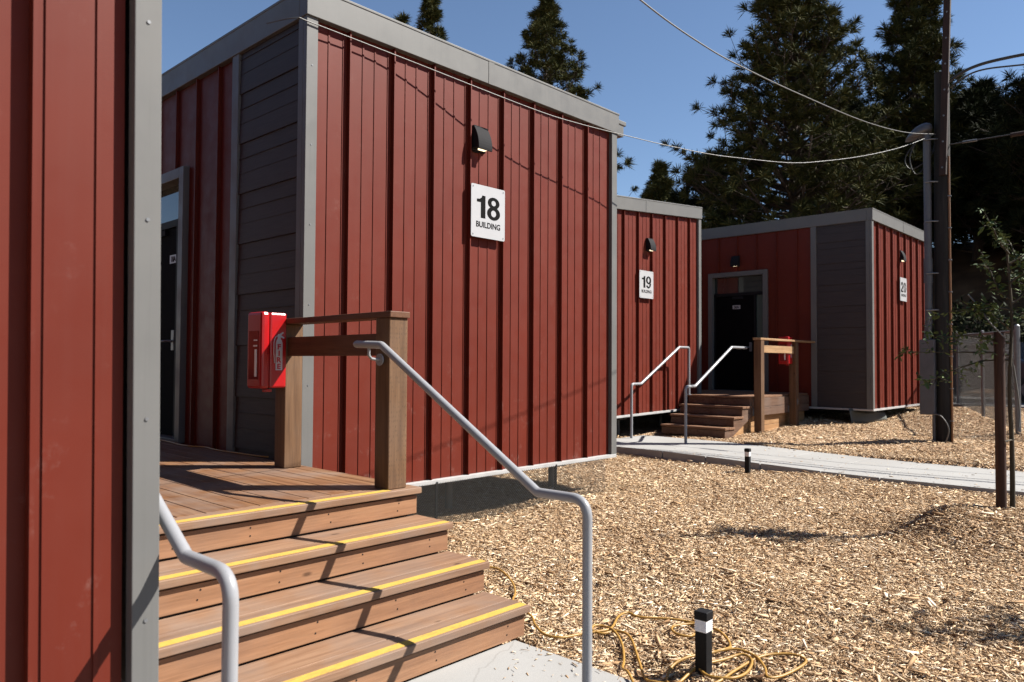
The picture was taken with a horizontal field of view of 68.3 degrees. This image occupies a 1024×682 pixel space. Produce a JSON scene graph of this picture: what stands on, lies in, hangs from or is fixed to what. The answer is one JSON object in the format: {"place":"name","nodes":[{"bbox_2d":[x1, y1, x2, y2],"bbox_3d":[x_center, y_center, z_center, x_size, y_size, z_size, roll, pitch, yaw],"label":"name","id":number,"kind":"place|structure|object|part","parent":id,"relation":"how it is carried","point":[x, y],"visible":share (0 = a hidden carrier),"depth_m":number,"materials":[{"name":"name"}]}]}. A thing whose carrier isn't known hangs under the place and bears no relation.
{"place":"outdoors","nodes":[
{"label":"outdoors","id":0,"kind":"place"},
{"bbox_2d":[407,640,630,681],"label":"concrete path","id":1,"kind":"structure","parent":0,"point":[479,667],"depth_m":3.56,"materials":[{"name":"grey concrete"}]},
{"bbox_2d":[159,493,238,681],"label":"handrail","id":2,"kind":"object","parent":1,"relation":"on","point":[222,574],"visible":0.45,"depth_m":2.14,"materials":[{"name":"grey metal"}]},
{"bbox_2d":[353,340,592,681],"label":"handrail","id":3,"kind":"object","parent":1,"relation":"on","point":[519,475],"visible":1,"depth_m":3.50,"materials":[{"name":"grey metal"}]},
{"bbox_2d":[162,0,1023,245],"label":"sky","id":4,"kind":"structure","parent":0,"point":[650,72],"materials":[{"name":"blue"}]},
{"bbox_2d":[403,241,1023,681],"bbox_3d":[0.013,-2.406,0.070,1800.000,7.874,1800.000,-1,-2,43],"label":"ground","id":5,"kind":"structure","parent":0,"point":[967,277],"depth_m":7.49,"materials":[{"name":"brown wood"}]},
{"bbox_2d":[0,0,161,681],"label":"classroom building","id":6,"kind":"structure","parent":5,"relation":"on","point":[80,177],"depth_m":2.25,"materials":[{"name":"red wood"}]},
{"bbox_2d":[158,311,529,681],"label":"wooden deck","id":7,"kind":"structure","parent":5,"relation":"on","point":[342,577],"depth_m":3.85,"materials":[{"name":"brown wood"}]},
{"bbox_2d":[160,439,268,457],"bbox_3d":[-3.201,0.939,7.015,3.308,0.013,0.077,-1,-2,41],"label":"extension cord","id":8,"kind":"object","parent":7,"relation":"on","point":[216,449],"visible":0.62,"depth_m":6.40,"materials":[{"name":"black rubber"}]},
{"bbox_2d":[247,311,285,391],"bbox_3d":[-1.746,0.078,5.365,0.212,0.562,0.203,-1,-2,43],"label":"fire extinguisher box","id":9,"kind":"object","parent":7,"relation":"attached to","point":[266,366],"visible":1,"depth_m":5.29,"materials":[{"name":"red plastic"}]},
{"bbox_2d":[160,0,625,521],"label":"classroom building","id":10,"kind":"structure","parent":5,"relation":"on","point":[308,169],"depth_m":6.85,"materials":[{"name":"red wood"}]},
{"bbox_2d":[160,228,176,435],"bbox_3d":[-3.686,-0.093,7.836,0.915,2.090,0.121,-1,-2,43],"label":"door","id":11,"kind":"structure","parent":10,"relation":"in","point":[168,237],"depth_m":7.68,"materials":[{"name":"metal"}]},
{"bbox_2d":[161,185,178,223],"bbox_3d":[-3.576,-1.393,7.833,1.200,0.360,0.020,-1,-2,43],"label":"transom window","id":12,"kind":"structure","parent":10,"relation":"in","point":[169,197],"depth_m":7.77,"materials":[{"name":"clear glass"}]},
{"bbox_2d":[472,125,491,153],"bbox_3d":[-0.300,-1.921,7.182,0.145,0.255,0.180,-1,-2,43],"label":"wall light","id":13,"kind":"object","parent":10,"relation":"attached to","point":[481,141],"visible":0.98,"depth_m":7.13,"materials":[{"name":"brown metal"}]},
{"bbox_2d":[471,183,504,240],"bbox_3d":[-0.247,-1.226,7.239,0.063,0.500,0.455,-1,-2,43],"label":"building sign","id":14,"kind":"object","parent":10,"relation":"attached to","point":[487,212],"visible":1,"depth_m":7.21,"materials":[{"name":"metal"}]},
{"bbox_2d":[392,10,410,24],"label":"pine tree","id":15,"kind":"object","parent":5,"relation":"on","point":[404,18],"visible":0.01,"depth_m":45.59,"materials":[{"name":"green plant"}]},
{"bbox_2d":[414,0,448,40],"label":"pine tree","id":16,"kind":"object","parent":5,"relation":"on","point":[430,15],"visible":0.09,"depth_m":44.15,"materials":[{"name":"green plant"}]},
{"bbox_2d":[504,0,639,196],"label":"pine tree","id":17,"kind":"object","parent":5,"relation":"on","point":[546,44],"visible":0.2,"depth_m":39.62,"materials":[{"name":"green plant"}]},
{"bbox_2d":[490,566,807,681],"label":"extension cord","id":18,"kind":"object","parent":5,"relation":"on","point":[720,678],"visible":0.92,"depth_m":3.73,"materials":[{"name":"yellow rubber"}]},
{"bbox_2d":[638,158,674,202],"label":"pine tree","id":19,"kind":"object","parent":5,"relation":"on","point":[658,185],"visible":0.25,"depth_m":74.70,"materials":[{"name":"green plant"}]},
{"bbox_2d":[617,195,702,434],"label":"classroom building","id":20,"kind":"structure","parent":5,"relation":"on","point":[659,328],"depth_m":14.13,"materials":[{"name":"red metal"}]},
{"bbox_2d":[639,270,652,298],"bbox_3d":[2.430,-1.027,13.769,0.063,0.500,0.455,-1,-2,43],"label":"building sign","id":21,"kind":"object","parent":20,"relation":"attached to","point":[645,284],"visible":1,"depth_m":13.73,"materials":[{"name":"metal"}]},
{"bbox_2d":[646,238,655,251],"bbox_3d":[2.548,-1.770,13.896,0.145,0.255,0.180,-1,-2,43],"label":"wall light","id":22,"kind":"object","parent":20,"relation":"attached to","point":[650,245],"visible":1,"depth_m":13.84,"materials":[{"name":"brown metal"}]},
{"bbox_2d":[670,619,694,636],"bbox_3d":[0.969,1.568,4.124,0.165,0.024,0.297,-1,-2,43],"label":"extension cord","id":23,"kind":"object","parent":5,"relation":"on","point":[676,633],"visible":0.57,"depth_m":4.07,"materials":[{"name":"yellow rubber"}]},
{"bbox_2d":[694,607,712,678],"bbox_3d":[0.914,1.458,3.600,0.069,0.345,0.069,-1,-2,43],"label":"path light","id":24,"kind":"object","parent":5,"relation":"on","point":[703,617],"visible":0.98,"depth_m":3.58,"materials":[{"name":"black plastic"}]},
{"bbox_2d":[666,150,766,224],"bbox_3d":[11.125,-4.780,40.048,8.290,11.016,9.590,-1,-2,43],"label":"pine tree","id":25,"kind":"object","parent":5,"relation":"on","point":[674,197],"visible":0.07,"depth_m":39.56,"materials":[{"name":"green plant"}]},
{"bbox_2d":[661,338,814,437],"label":"wooden deck","id":26,"kind":"structure","parent":5,"relation":"on","point":[762,412],"depth_m":13.90,"materials":[{"name":"wood"}]},
{"bbox_2d":[778,337,791,364],"bbox_3d":[5.359,0.198,14.795,0.212,0.562,0.203,-1,-2,43],"label":"fire extinguisher box","id":27,"kind":"object","parent":26,"relation":"attached to","point":[785,358],"visible":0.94,"depth_m":14.72,"materials":[{"name":"red plastic"}]},
{"bbox_2d":[744,448,750,473],"bbox_3d":[3.095,1.591,9.911,0.068,0.360,0.068,-1,-2,40],"label":"path light","id":28,"kind":"object","parent":5,"relation":"on","point":[747,453],"visible":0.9,"depth_m":9.89,"materials":[{"name":"black plastic"}]},
{"bbox_2d":[659,0,959,229],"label":"pine tree","id":29,"kind":"object","parent":5,"relation":"on","point":[795,116],"visible":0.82,"depth_m":30.82,"materials":[{"name":"green plant"}]},
{"bbox_2d":[701,208,924,420],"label":"classroom building","id":30,"kind":"structure","parent":5,"relation":"on","point":[828,284],"depth_m":15.89,"materials":[{"name":"red wood"}]},
{"bbox_2d":[730,255,739,266],"bbox_3d":[4.972,-1.776,16.804,0.180,0.255,0.145,-1,-2,43],"label":"wall light","id":31,"kind":"object","parent":30,"relation":"attached to","point":[735,261],"visible":1,"depth_m":16.76,"materials":[{"name":"brown metal"}]},
{"bbox_2d":[716,295,753,389],"bbox_3d":[4.972,0.044,16.853,0.915,2.090,0.121,-1,-2,43],"label":"door","id":32,"kind":"structure","parent":30,"relation":"in","point":[734,314],"depth_m":16.85,"materials":[{"name":"metal"}]},
{"bbox_2d":[715,275,762,293],"bbox_3d":[5.082,-1.256,16.850,1.200,0.360,0.020,-1,-2,43],"label":"transom window","id":33,"kind":"structure","parent":30,"relation":"in","point":[754,283],"depth_m":16.84,"materials":[{"name":"clear glass"}]},
{"bbox_2d":[757,294,762,337],"bbox_3d":[5.439,0.036,16.470,0.200,2.100,0.020,-1,-2,43],"label":"sidelight window","id":34,"kind":"structure","parent":30,"relation":"in","point":[759,297],"depth_m":16.49,"materials":[{"name":"grey glass"}]},
{"bbox_2d":[900,277,906,301],"bbox_3d":[8.391,-1.105,16.235,0.063,0.500,0.455,-1,-2,43],"label":"building sign","id":35,"kind":"object","parent":30,"relation":"attached to","point":[903,289],"visible":1,"depth_m":16.21,"materials":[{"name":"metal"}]},
{"bbox_2d":[900,250,906,261],"bbox_3d":[8.369,-1.824,16.212,0.145,0.255,0.180,-1,-2,43],"label":"wall light","id":36,"kind":"object","parent":30,"relation":"attached to","point":[902,256],"visible":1,"depth_m":16.14,"materials":[{"name":"brown metal"}]},
{"bbox_2d":[616,435,1023,498],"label":"walkway","id":37,"kind":"structure","parent":5,"relation":"on","point":[950,477],"depth_m":10.23,"materials":[{"name":"concrete"}]},
{"bbox_2d":[630,346,691,437],"bbox_3d":[2.716,0.887,13.658,0.100,1.621,1.994,-1,-2,43],"label":"handrail","id":38,"kind":"object","parent":37,"relation":"on","point":[646,378],"visible":0.99,"depth_m":13.40,"materials":[{"name":"grey metal"}]},
{"bbox_2d":[684,346,746,442],"bbox_3d":[3.541,0.879,12.989,0.048,1.609,2.188,-1,-2,43],"label":"handrail","id":39,"kind":"object","parent":37,"relation":"on","point":[698,382],"visible":1,"depth_m":12.40,"materials":[{"name":"grey metal"}]},
{"bbox_2d":[771,96,923,225],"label":"pine tree","id":40,"kind":"object","parent":5,"relation":"on","point":[855,106],"visible":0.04,"depth_m":41.75,"materials":[{"name":"green plant"}]},
{"bbox_2d":[849,409,886,423],"bbox_3d":[7.195,1.505,15.217,1.249,0.308,0.095,1,-2,-33],"label":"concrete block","id":41,"kind":"object","parent":5,"relation":"on","point":[857,417],"visible":0.85,"depth_m":15.14,"materials":[{"name":"grey concrete"}]},
{"bbox_2d":[826,0,986,227],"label":"pine tree","id":42,"kind":"object","parent":5,"relation":"on","point":[915,60],"visible":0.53,"depth_m":35.38,"materials":[{"name":"green plant"}]},
{"bbox_2d":[905,0,953,442],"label":"utility pole","id":43,"kind":"object","parent":5,"relation":"on","point":[936,402],"visible":0.97,"depth_m":12.25,"materials":[{"name":"wood"}]},
{"bbox_2d":[266,17,932,162],"bbox_3d":[2.487,-2.843,9.107,10.916,1.308,0.295,2,-2,-38],"label":"overhead cable","id":44,"kind":"object","parent":43,"relation":"attached to","point":[552,115],"visible":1,"depth_m":7.38,"materials":[{"name":"grey rubber"}]},
{"bbox_2d":[640,0,925,133],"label":"overhead cable","id":45,"kind":"object","parent":43,"relation":"attached to","point":[657,13],"visible":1,"depth_m":6.02,"materials":[{"name":"grey rubber"}]},
{"bbox_2d":[949,53,1023,82],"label":"overhead cable","id":46,"kind":"object","parent":43,"relation":"attached to","point":[985,63],"visible":0.98,"depth_m":12.00,"materials":[{"name":"black rubber"}]},
{"bbox_2d":[949,64,1023,87],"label":"overhead cable","id":47,"kind":"object","parent":43,"relation":"attached to","point":[986,69],"visible":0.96,"depth_m":11.99,"materials":[{"name":"black rubber"}]},
{"bbox_2d":[950,131,1023,144],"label":"overhead cable","id":48,"kind":"object","parent":43,"relation":"attached to","point":[1016,134],"visible":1,"depth_m":11.90,"materials":[{"name":"metal"}]},
{"bbox_2d":[897,85,1013,261],"bbox_3d":[21.526,-7.404,34.892,7.099,8.691,6.987,0,-2,20],"label":"pine tree","id":49,"kind":"object","parent":5,"relation":"on","point":[983,101],"visible":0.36,"depth_m":33.96,"materials":[{"name":"green plant"}]},
{"bbox_2d":[895,208,1023,509],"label":"young tree","id":50,"kind":"object","parent":5,"relation":"on","point":[998,354],"visible":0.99,"depth_m":6.37,"materials":[{"name":"green plant"}]},
{"bbox_2d":[919,74,1014,232],"bbox_3d":[22.780,-8.665,36.322,6.981,8.236,8.451,0,-2,24],"label":"pine tree","id":51,"kind":"object","parent":5,"relation":"on","point":[987,84],"visible":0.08,"depth_m":34.86,"materials":[{"name":"green plant"}]},
{"bbox_2d":[932,292,1023,390],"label":"shrub","id":52,"kind":"object","parent":5,"relation":"on","point":[981,327],"visible":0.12,"depth_m":25.77,"materials":[{"name":"green plant"}]},
{"bbox_2d":[952,324,1020,433],"bbox_3d":[10.437,0.826,17.267,0.098,2.211,9.152,0,-2,22],"label":"chain link fence","id":53,"kind":"object","parent":5,"relation":"on","point":[958,392],"visible":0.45,"depth_m":15.72,"materials":[{"name":"metal"}]},
{"bbox_2d":[952,313,1023,396],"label":"shrub","id":54,"kind":"object","parent":5,"relation":"on","point":[961,329],"visible":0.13,"depth_m":24.55,"materials":[{"name":"green plant"}]},
{"bbox_2d":[953,77,1023,255],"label":"pine tree","id":55,"kind":"object","parent":5,"relation":"on","point":[973,207],"visible":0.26,"depth_m":31.62,"materials":[{"name":"green plant"}]},
{"bbox_2d":[953,59,1023,237],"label":"pine tree","id":56,"kind":"object","parent":5,"relation":"on","point":[1013,147],"visible":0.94,"depth_m":29.78,"materials":[{"name":"green plant"}]},
{"bbox_2d":[919,396,1023,407],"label":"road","id":57,"kind":"structure","parent":0,"point":[957,405],"depth_m":18.55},
{"bbox_2d":[953,340,1023,401],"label":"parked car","id":58,"kind":"object","parent":57,"relation":"on","point":[1022,366],"visible":0.1,"depth_m":19.49,"materials":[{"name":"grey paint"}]},
{"bbox_3d":[12.678,0.284,20.544,1.774,0.430,2.550,1,-2,-33],"label":"window","id":59,"kind":"part","parent":58,"relation":"part of","materials":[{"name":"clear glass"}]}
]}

